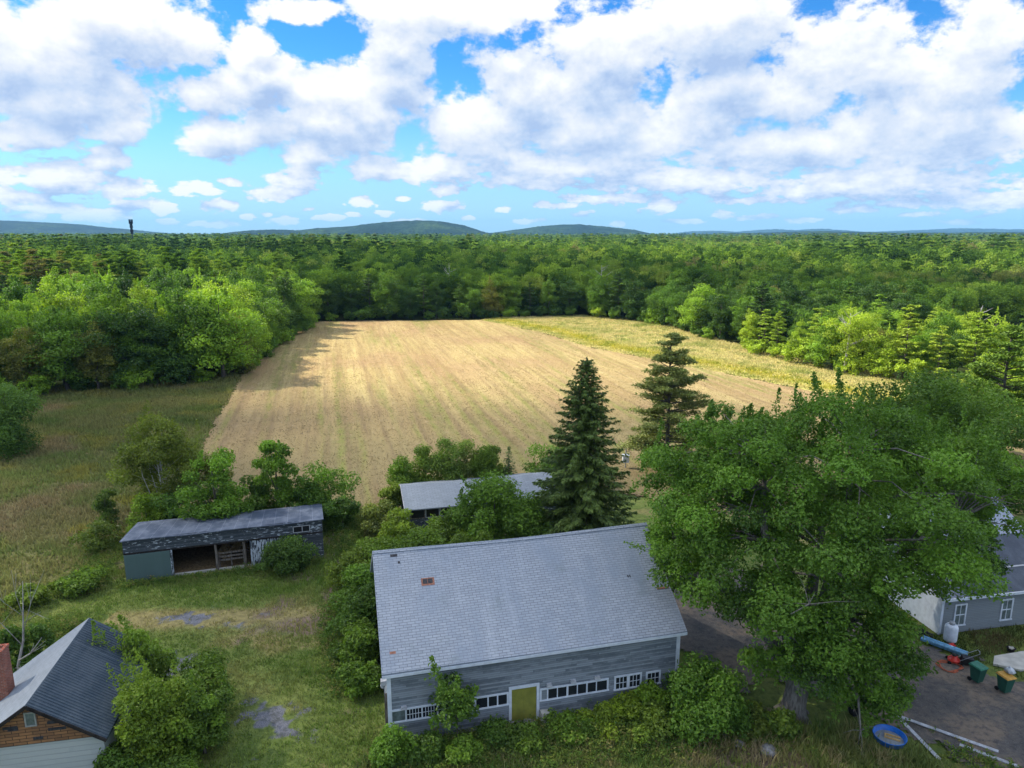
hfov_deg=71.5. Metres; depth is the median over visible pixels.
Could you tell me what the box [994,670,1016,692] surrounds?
wheelie bin
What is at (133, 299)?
broadleaf tree
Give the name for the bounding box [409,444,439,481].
willow shrub
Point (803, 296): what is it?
broadleaf tree
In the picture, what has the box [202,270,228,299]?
broadleaf tree
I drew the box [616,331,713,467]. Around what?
pine tree
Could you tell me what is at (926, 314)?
broadleaf tree
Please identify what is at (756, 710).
shrub
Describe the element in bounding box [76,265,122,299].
broadleaf tree
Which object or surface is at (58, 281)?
broadleaf tree
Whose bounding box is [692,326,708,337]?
shrub
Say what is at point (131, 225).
antenna tower
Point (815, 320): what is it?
pine tree
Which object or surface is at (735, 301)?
broadleaf tree
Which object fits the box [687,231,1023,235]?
hill
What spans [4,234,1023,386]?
ground
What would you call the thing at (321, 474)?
shrub
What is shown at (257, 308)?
broadleaf tree
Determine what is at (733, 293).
broadleaf tree
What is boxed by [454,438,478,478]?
willow shrub
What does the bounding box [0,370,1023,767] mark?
lawn
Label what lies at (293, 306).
broadleaf tree
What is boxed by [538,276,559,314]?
broadleaf tree
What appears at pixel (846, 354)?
dead tree
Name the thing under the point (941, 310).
broadleaf tree
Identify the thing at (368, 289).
pine tree
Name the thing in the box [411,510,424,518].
window
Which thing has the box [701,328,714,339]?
shrub
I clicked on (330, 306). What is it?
broadleaf tree
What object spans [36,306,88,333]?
broadleaf tree
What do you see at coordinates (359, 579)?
shrub
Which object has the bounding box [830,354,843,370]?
shrub
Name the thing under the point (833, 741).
tall grass
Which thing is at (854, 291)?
pine tree
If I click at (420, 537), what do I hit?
shrub
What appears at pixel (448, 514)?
shrub
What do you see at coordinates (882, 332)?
broadleaf tree
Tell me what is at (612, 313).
shrub
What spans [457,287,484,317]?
broadleaf tree
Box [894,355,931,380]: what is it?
shrub
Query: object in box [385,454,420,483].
willow shrub
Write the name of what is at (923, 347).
broadleaf tree
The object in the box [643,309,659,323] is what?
shrub
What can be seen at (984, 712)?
driveway
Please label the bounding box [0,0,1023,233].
sky
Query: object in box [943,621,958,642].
propane tank
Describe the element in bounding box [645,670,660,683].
window
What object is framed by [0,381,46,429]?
tree clump
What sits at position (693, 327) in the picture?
shrub
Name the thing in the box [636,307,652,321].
shrub
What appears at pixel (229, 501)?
maple sapling
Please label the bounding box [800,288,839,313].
broadleaf tree
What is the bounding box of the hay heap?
[218,541,249,560]
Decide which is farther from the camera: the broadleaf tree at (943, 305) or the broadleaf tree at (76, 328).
the broadleaf tree at (943, 305)
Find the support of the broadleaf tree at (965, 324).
on the ground at (581, 311)
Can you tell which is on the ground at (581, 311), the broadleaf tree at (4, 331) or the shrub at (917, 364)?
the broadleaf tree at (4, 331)
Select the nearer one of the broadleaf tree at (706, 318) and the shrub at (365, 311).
the broadleaf tree at (706, 318)
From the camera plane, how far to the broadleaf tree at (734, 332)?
167.98 m
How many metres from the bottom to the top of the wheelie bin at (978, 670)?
1.095 m
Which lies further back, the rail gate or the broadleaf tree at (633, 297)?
the broadleaf tree at (633, 297)
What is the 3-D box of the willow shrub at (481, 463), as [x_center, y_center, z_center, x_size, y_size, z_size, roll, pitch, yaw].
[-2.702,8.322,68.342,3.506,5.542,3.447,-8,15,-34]
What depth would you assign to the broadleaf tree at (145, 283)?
171.40 m
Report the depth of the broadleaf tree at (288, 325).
168.93 m
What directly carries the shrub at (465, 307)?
on the ground at (581, 311)
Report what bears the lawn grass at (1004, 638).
on the lawn at (272, 720)
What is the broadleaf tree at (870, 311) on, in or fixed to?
on the ground at (581, 311)
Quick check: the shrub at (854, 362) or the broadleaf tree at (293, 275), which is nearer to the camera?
the shrub at (854, 362)
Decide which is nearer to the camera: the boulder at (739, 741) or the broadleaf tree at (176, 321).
the boulder at (739, 741)
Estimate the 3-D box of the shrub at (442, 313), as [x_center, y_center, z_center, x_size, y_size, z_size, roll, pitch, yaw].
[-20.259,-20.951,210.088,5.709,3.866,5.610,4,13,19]
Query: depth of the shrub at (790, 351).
138.11 m
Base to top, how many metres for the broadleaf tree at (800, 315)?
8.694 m
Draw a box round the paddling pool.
[872,724,907,748]
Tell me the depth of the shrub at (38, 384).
109.44 m
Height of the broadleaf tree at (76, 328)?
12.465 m
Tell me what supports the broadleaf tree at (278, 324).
on the ground at (581, 311)
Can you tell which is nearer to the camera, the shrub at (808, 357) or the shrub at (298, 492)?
the shrub at (298, 492)
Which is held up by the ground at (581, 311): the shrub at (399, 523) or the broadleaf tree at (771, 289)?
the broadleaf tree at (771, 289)
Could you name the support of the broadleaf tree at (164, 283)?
on the ground at (581, 311)
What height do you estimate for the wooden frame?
0.080 m
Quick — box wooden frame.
[884,733,900,741]
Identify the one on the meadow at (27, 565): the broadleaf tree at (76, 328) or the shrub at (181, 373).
the shrub at (181, 373)
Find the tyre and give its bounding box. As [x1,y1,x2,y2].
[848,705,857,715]
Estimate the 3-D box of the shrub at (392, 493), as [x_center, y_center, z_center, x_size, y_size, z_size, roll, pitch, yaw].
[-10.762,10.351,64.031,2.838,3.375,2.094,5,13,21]
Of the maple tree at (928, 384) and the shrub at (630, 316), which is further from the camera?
the shrub at (630, 316)
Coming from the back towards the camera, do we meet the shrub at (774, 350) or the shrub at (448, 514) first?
the shrub at (774, 350)
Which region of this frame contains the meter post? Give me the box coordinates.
[622,448,629,467]
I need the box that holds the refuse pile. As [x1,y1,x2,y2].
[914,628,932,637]
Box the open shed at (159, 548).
[119,503,323,581]
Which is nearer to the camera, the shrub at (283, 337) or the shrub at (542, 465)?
the shrub at (542, 465)
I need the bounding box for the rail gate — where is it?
[218,549,243,567]
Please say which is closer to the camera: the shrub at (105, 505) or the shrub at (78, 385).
the shrub at (105, 505)
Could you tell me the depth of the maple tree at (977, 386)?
71.27 m
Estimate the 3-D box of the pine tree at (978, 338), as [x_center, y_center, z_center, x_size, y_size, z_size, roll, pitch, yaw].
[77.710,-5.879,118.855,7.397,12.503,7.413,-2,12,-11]
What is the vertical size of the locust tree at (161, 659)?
6.113 m
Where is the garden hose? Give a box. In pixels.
[935,660,963,672]
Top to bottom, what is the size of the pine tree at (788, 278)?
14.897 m
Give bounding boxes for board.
[895,714,939,759]
[901,716,998,752]
[959,743,1018,766]
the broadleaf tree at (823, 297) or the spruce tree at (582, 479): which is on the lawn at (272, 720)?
the spruce tree at (582, 479)
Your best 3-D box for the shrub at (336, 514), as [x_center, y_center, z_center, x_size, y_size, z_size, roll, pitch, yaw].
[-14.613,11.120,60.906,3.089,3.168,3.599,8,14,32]
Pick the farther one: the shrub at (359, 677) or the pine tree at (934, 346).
the pine tree at (934, 346)
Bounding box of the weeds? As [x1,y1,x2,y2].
[0,505,1021,767]
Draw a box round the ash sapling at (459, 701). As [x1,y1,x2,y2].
[424,655,479,735]
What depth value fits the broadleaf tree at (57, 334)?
110.79 m
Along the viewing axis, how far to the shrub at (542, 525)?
54.12 m
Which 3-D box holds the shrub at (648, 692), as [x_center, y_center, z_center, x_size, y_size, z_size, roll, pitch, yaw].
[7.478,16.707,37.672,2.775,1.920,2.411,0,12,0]
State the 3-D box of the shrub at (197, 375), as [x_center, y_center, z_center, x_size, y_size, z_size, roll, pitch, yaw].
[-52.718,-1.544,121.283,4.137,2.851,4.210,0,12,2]
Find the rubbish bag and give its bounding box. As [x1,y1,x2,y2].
[1004,666,1015,674]
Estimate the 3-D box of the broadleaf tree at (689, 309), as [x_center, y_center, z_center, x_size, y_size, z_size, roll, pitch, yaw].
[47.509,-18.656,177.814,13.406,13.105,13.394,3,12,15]
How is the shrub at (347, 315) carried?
on the ground at (581, 311)
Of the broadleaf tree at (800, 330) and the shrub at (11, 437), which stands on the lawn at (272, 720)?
the shrub at (11, 437)
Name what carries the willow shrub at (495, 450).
on the hay field
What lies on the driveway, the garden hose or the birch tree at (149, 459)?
the garden hose
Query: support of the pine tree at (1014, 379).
on the lawn at (272, 720)
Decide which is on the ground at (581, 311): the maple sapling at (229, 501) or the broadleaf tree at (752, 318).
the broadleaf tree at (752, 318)
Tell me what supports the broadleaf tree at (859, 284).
on the ground at (581, 311)
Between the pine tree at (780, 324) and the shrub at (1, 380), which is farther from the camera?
the pine tree at (780, 324)
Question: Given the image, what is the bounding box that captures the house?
[0,618,151,767]
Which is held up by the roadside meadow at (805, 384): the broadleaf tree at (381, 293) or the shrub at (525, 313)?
the shrub at (525, 313)
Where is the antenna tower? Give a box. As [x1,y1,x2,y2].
[128,219,133,237]
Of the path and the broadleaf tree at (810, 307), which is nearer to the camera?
the path
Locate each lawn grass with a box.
[924,624,1023,679]
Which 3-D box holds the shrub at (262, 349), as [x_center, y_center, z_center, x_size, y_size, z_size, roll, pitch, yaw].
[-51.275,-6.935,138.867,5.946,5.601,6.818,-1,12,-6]
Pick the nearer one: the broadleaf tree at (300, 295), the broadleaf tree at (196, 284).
the broadleaf tree at (196, 284)
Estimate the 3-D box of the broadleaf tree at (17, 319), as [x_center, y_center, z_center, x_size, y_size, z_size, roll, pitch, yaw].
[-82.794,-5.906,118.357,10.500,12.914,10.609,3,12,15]
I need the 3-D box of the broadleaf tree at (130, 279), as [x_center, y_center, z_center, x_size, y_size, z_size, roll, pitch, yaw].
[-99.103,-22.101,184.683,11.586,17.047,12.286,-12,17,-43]
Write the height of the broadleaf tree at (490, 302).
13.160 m
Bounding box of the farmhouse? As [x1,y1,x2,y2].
[879,495,1023,634]
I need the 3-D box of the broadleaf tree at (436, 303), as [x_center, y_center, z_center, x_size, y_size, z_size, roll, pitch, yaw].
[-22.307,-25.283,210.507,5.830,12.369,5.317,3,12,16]
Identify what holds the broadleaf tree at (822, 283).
on the ground at (581, 311)
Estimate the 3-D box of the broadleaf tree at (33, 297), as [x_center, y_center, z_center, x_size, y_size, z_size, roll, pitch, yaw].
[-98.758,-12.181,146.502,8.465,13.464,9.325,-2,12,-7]
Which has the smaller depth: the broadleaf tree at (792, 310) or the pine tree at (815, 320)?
the pine tree at (815, 320)
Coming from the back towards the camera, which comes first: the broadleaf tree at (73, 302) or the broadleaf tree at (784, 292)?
the broadleaf tree at (784, 292)
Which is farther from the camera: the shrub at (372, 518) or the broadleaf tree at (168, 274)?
the broadleaf tree at (168, 274)
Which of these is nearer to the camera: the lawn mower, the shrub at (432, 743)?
the shrub at (432, 743)
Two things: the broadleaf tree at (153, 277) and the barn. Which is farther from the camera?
the broadleaf tree at (153, 277)
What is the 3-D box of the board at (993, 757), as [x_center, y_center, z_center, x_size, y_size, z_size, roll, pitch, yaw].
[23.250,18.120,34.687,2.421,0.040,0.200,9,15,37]
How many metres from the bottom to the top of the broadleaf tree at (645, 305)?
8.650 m
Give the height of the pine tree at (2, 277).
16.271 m
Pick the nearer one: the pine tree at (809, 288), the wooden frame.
the wooden frame
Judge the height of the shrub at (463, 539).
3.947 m
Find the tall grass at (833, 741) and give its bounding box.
[354,712,949,767]
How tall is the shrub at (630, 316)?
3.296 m
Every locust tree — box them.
[87,614,179,713]
[105,646,194,767]
[168,669,235,758]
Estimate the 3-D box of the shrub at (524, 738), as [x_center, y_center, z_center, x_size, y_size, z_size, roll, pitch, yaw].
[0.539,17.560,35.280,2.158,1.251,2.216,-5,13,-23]
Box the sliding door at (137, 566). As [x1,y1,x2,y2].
[123,550,171,581]
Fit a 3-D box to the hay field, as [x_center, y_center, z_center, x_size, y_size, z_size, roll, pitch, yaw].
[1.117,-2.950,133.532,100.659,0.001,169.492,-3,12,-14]
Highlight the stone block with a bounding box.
[539,709,549,724]
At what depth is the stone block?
36.94 m
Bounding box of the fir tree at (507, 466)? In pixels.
[501,447,516,474]
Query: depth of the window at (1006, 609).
45.83 m
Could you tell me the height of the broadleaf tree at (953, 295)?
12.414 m
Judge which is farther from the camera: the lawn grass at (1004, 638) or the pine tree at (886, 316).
the pine tree at (886, 316)
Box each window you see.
[23,712,36,726]
[293,525,309,532]
[390,703,447,724]
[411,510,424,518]
[425,508,439,517]
[440,508,451,515]
[472,692,508,710]
[539,678,608,701]
[613,672,641,690]
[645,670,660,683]
[953,603,967,625]
[998,598,1014,620]
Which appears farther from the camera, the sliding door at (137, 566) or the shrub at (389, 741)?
the sliding door at (137, 566)
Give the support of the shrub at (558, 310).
on the roadside meadow at (805, 384)
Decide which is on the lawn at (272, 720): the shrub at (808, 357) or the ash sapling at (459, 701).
the ash sapling at (459, 701)
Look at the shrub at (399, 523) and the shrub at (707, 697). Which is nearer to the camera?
the shrub at (707, 697)
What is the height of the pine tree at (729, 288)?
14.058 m
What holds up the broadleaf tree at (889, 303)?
on the ground at (581, 311)
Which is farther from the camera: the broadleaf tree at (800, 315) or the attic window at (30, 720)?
the broadleaf tree at (800, 315)
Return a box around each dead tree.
[0,571,47,669]
[835,311,873,372]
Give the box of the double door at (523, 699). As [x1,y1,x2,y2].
[509,683,539,721]
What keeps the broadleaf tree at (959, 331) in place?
on the ground at (581, 311)
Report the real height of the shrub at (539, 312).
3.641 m
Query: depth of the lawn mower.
41.99 m
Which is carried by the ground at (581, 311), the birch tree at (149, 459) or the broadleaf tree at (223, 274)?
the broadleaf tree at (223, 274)
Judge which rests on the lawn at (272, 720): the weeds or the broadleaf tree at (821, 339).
the weeds
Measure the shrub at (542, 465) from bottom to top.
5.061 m
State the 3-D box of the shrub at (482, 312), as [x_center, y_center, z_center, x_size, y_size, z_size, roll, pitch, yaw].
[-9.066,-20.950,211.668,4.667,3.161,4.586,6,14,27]
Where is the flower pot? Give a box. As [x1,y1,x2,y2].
[1006,645,1015,652]
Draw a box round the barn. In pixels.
[370,522,686,737]
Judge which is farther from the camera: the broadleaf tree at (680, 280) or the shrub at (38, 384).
the broadleaf tree at (680, 280)
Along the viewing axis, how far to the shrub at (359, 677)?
39.19 m
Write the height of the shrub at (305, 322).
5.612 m
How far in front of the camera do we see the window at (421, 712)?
35.56 m
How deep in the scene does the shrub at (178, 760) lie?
32.46 m
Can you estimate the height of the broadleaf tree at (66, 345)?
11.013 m
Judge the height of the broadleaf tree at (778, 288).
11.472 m
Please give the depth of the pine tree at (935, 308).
149.90 m
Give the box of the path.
[993,651,1023,670]
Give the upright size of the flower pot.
0.310 m
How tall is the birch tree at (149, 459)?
10.955 m
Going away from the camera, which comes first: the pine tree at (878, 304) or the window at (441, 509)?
the window at (441, 509)
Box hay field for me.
[179,320,1023,519]
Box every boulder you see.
[733,739,744,749]
[760,743,776,757]
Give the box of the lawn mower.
[945,650,979,665]
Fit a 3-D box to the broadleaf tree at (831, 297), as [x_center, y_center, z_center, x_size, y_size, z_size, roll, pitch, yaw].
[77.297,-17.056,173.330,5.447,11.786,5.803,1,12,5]
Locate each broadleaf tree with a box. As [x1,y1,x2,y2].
[0,298,8,311]
[0,308,27,380]
[0,310,40,379]
[0,326,60,391]
[1,275,31,309]
[1,288,47,321]
[5,302,44,324]
[7,293,41,311]
[8,305,103,390]
[23,278,46,300]
[30,271,87,320]
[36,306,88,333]
[36,325,85,384]
[37,283,69,313]
[40,274,71,290]
[41,266,63,285]
[53,307,84,330]
[55,278,107,298]
[58,269,80,292]
[59,272,90,290]
[64,264,99,294]
[65,311,123,389]
[72,277,111,308]
[74,300,117,330]
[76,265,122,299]
[78,302,174,384]
[79,302,122,366]
[82,292,117,306]
[83,284,133,373]
[104,271,134,300]
[114,277,144,312]
[115,268,134,288]
[116,312,168,384]
[121,278,175,377]
[133,290,188,362]
[134,277,181,306]
[138,267,173,287]
[143,268,174,289]
[147,277,166,306]
[148,262,174,275]
[149,274,218,379]
[160,268,175,282]
[166,272,214,288]
[170,269,195,279]
[172,273,196,288]
[173,266,203,285]
[174,288,267,377]
[176,280,253,316]
[185,267,206,296]
[208,276,263,305]
[210,271,244,286]
[217,310,261,372]
[221,270,255,293]
[227,299,264,350]
[239,262,268,286]
[239,306,274,351]
[243,279,279,306]
[243,296,292,344]
[251,304,268,342]
[255,289,295,331]
[264,298,279,335]
[269,271,300,329]
[269,276,326,326]
[275,297,293,330]
[276,290,303,326]
[279,273,310,313]
[295,268,315,313]
[314,282,339,320]
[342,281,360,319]
[370,267,401,319]
[398,287,422,318]
[428,279,446,318]
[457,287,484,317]
[479,275,503,314]
[507,281,522,316]
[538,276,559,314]
[557,279,583,311]
[586,270,613,316]
[615,278,654,319]
[639,292,657,316]
[645,289,670,320]
[651,285,680,307]
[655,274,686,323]
[664,291,690,327]
[671,275,686,295]
[675,283,727,331]
[681,281,695,296]
[692,295,716,330]
[708,284,736,339]
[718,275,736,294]
[723,298,753,329]
[725,289,743,299]
[726,295,758,337]
[730,293,758,306]
[730,297,753,341]
[738,278,768,336]
[739,308,761,348]
[751,280,780,308]
[765,274,792,294]
[765,301,797,342]
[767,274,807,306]
[770,285,788,298]
[776,287,798,311]
[788,309,816,344]
[790,318,813,360]
[792,298,821,313]
[792,310,818,325]
[796,285,806,305]
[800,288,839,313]
[806,277,827,304]
[806,315,863,367]
[818,302,864,319]
[821,290,838,323]
[822,275,862,301]
[822,307,881,370]
[837,281,892,299]
[837,301,854,330]
[840,295,868,312]
[846,317,885,358]
[853,293,867,307]
[857,279,906,306]
[858,327,892,367]
[859,298,882,313]
[864,299,891,310]
[864,323,903,375]
[871,306,915,338]
[884,292,929,343]
[896,329,941,371]
[906,277,929,300]
[911,311,973,371]
[912,310,930,331]
[914,295,933,320]
[916,318,959,353]
[927,291,957,319]
[928,305,955,328]
[944,286,964,316]
[952,311,984,342]
[955,323,995,365]
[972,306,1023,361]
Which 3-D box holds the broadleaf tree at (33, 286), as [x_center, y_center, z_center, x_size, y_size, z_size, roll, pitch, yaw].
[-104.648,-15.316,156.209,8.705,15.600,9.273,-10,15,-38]
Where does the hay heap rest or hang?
in the open shed at (159, 548)
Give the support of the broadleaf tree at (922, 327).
on the ground at (581, 311)
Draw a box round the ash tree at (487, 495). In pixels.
[451,469,545,540]
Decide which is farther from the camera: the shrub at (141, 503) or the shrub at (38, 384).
the shrub at (38, 384)
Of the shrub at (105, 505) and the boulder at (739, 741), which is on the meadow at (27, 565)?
the shrub at (105, 505)
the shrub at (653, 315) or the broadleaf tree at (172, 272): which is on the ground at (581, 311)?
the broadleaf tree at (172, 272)
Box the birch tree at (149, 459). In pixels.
[106,400,212,507]
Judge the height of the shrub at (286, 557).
3.125 m
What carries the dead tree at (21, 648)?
on the lawn at (272, 720)
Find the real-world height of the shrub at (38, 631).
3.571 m
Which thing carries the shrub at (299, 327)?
on the hay field
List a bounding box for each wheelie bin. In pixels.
[967,661,988,682]
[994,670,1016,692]
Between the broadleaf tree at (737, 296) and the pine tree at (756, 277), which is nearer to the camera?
the broadleaf tree at (737, 296)
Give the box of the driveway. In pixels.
[667,561,1023,767]
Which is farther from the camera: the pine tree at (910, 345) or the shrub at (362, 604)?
the pine tree at (910, 345)
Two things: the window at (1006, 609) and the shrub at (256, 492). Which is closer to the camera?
the window at (1006, 609)
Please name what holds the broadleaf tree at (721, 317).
on the ground at (581, 311)
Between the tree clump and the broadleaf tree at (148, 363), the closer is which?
the tree clump
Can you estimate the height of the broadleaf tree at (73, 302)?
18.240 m
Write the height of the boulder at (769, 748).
0.500 m
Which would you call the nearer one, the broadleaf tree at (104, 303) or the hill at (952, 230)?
the broadleaf tree at (104, 303)
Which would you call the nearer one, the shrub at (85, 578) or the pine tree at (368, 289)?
the shrub at (85, 578)
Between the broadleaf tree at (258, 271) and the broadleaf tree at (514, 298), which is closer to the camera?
the broadleaf tree at (258, 271)
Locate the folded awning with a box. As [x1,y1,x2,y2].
[920,636,967,654]
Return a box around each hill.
[0,220,171,234]
[209,220,492,235]
[494,224,650,234]
[672,228,1023,233]
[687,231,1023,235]
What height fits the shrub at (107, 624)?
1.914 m
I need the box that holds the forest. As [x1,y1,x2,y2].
[0,233,1023,323]
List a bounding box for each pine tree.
[0,275,14,306]
[166,288,196,366]
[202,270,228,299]
[264,263,282,296]
[358,274,380,319]
[414,274,433,318]
[451,282,464,317]
[522,282,536,315]
[607,272,627,318]
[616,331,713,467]
[697,273,713,296]
[743,281,777,339]
[749,275,757,293]
[750,309,776,352]
[768,311,787,355]
[772,303,792,347]
[775,274,801,299]
[801,308,831,363]
[806,283,815,297]
[839,281,860,306]
[868,296,885,307]
[870,294,886,319]
[878,309,901,341]
[888,293,905,309]
[888,304,925,378]
[896,318,909,358]
[920,325,955,378]
[923,307,943,330]
[951,312,1001,370]
[956,324,1023,461]
[978,340,1023,404]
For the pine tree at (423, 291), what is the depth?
209.59 m
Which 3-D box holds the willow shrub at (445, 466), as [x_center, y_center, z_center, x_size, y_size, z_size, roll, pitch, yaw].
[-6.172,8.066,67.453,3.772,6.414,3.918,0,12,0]
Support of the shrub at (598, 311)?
on the roadside meadow at (805, 384)
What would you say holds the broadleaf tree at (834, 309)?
on the ground at (581, 311)
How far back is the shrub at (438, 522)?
56.16 m
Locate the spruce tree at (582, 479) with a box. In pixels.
[525,356,640,536]
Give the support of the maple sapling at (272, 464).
on the lawn at (272, 720)
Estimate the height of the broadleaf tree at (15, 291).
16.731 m
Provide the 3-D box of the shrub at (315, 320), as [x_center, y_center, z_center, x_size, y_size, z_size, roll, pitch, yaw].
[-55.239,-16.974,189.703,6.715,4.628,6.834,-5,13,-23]
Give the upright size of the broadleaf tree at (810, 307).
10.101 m
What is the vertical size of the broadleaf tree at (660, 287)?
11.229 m
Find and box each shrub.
[0,372,11,386]
[0,417,45,461]
[0,620,56,672]
[4,581,54,608]
[17,371,56,395]
[52,565,109,598]
[65,373,96,390]
[67,518,121,553]
[90,488,119,525]
[93,740,158,767]
[104,620,130,634]
[107,372,127,388]
[117,363,153,389]
[123,492,170,532]
[145,484,208,520]
[145,745,202,767]
[154,353,192,384]
[176,645,236,708]
[189,368,215,382]
[197,451,234,502]
[235,363,255,374]
[238,338,265,359]
[239,474,274,511]
[250,349,261,365]
[255,534,319,575]
[262,347,274,356]
[269,337,278,350]
[271,324,295,343]
[275,473,324,506]
[294,323,302,334]
[295,312,313,331]
[299,459,361,520]
[309,315,317,328]
[320,497,360,531]
[323,546,370,589]
[324,312,338,320]
[325,560,374,612]
[325,581,377,635]
[327,617,379,663]
[335,659,381,700]
[343,311,354,319]
[352,305,377,319]
[355,497,398,534]
[356,534,402,562]
[368,722,419,767]
[377,305,394,318]
[377,506,421,545]
[378,481,401,514]
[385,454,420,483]
[387,524,449,548]
[391,305,404,317]
[403,306,417,318]
[405,729,448,765]
[406,514,455,543]
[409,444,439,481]
[423,310,434,317]
[427,436,466,480]
[436,307,452,318]
[440,505,477,541]
[442,732,483,765]
[447,528,494,543]
[453,302,471,317]
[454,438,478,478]
[467,444,499,477]
[476,309,488,318]
[476,713,509,750]
[483,444,508,474]
[487,310,499,317]
[496,504,554,537]
[500,306,516,316]
[502,719,546,759]
[518,309,530,316]
[522,440,567,476]
[534,305,547,316]
[542,707,598,747]
[547,305,562,315]
[564,306,576,315]
[575,698,627,742]
[590,304,606,316]
[608,306,620,318]
[609,689,646,722]
[623,699,676,745]
[625,310,636,319]
[628,679,675,717]
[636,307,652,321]
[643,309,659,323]
[656,313,670,325]
[661,650,754,750]
[665,313,682,327]
[678,323,689,330]
[684,315,701,333]
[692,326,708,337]
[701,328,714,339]
[741,697,777,743]
[742,336,753,350]
[746,338,769,353]
[761,705,803,740]
[766,341,784,356]
[781,336,808,361]
[803,341,833,367]
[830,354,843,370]
[834,351,874,375]
[869,355,897,378]
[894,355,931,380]
[952,376,982,395]
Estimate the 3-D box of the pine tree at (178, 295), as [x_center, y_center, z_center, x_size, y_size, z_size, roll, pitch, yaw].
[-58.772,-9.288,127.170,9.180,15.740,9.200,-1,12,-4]
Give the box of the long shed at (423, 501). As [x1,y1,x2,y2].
[399,472,559,528]
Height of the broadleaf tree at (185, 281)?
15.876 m
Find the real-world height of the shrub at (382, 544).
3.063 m
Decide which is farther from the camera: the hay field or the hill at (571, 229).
the hill at (571, 229)
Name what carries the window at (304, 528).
in the open shed at (159, 548)
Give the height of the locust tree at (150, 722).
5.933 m
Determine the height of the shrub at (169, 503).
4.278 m
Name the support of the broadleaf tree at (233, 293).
on the ground at (581, 311)
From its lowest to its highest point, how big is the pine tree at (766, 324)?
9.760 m
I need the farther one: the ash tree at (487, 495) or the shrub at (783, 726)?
the ash tree at (487, 495)
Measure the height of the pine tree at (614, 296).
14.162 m
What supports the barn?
on the lawn at (272, 720)
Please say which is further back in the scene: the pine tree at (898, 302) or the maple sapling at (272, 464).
the pine tree at (898, 302)
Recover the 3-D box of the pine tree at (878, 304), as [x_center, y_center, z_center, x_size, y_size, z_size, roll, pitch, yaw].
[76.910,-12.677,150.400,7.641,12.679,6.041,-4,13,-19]
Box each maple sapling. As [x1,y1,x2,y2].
[173,446,255,520]
[251,439,299,508]
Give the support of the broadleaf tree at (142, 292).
on the ground at (581, 311)
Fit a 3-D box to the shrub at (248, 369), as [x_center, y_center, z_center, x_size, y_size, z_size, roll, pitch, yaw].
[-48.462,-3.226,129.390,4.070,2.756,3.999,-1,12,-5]
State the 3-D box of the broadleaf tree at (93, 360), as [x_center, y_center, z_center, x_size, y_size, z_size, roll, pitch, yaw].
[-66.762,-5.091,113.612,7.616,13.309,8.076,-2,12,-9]
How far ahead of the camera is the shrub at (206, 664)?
37.29 m
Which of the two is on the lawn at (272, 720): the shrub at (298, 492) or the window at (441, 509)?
the shrub at (298, 492)
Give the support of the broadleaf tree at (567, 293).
on the ground at (581, 311)
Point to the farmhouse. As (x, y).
(933, 613)
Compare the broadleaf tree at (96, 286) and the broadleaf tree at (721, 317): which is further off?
the broadleaf tree at (721, 317)
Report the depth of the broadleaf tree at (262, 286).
165.08 m
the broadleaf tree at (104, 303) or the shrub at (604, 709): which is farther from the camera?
the broadleaf tree at (104, 303)
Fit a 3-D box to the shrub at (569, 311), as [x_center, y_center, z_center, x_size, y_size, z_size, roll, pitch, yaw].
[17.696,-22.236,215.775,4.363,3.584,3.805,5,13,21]
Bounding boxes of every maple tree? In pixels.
[623,367,1023,743]
[814,364,1023,497]
[890,367,1015,453]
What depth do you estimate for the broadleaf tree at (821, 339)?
131.73 m
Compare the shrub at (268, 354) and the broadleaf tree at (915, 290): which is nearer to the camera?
the shrub at (268, 354)
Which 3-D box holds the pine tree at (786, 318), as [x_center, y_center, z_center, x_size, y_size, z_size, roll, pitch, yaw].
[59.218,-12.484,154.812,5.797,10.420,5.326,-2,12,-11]
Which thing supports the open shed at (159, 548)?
on the lawn at (272, 720)
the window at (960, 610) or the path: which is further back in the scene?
the window at (960, 610)
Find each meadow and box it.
[0,375,239,611]
[482,316,1011,432]
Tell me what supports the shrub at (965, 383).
on the roadside meadow at (805, 384)
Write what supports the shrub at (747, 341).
on the roadside meadow at (805, 384)
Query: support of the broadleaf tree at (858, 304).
on the ground at (581, 311)
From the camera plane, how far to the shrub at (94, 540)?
56.68 m
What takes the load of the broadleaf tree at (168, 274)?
on the ground at (581, 311)
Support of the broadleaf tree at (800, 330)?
on the ground at (581, 311)
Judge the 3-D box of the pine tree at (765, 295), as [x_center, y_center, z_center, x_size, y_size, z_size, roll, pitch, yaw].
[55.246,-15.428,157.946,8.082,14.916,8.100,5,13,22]
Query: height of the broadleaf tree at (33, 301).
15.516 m
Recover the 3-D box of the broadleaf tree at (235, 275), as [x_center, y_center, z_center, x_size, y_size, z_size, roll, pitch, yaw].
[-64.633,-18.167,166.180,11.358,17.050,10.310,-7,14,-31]
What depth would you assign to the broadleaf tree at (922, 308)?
157.04 m

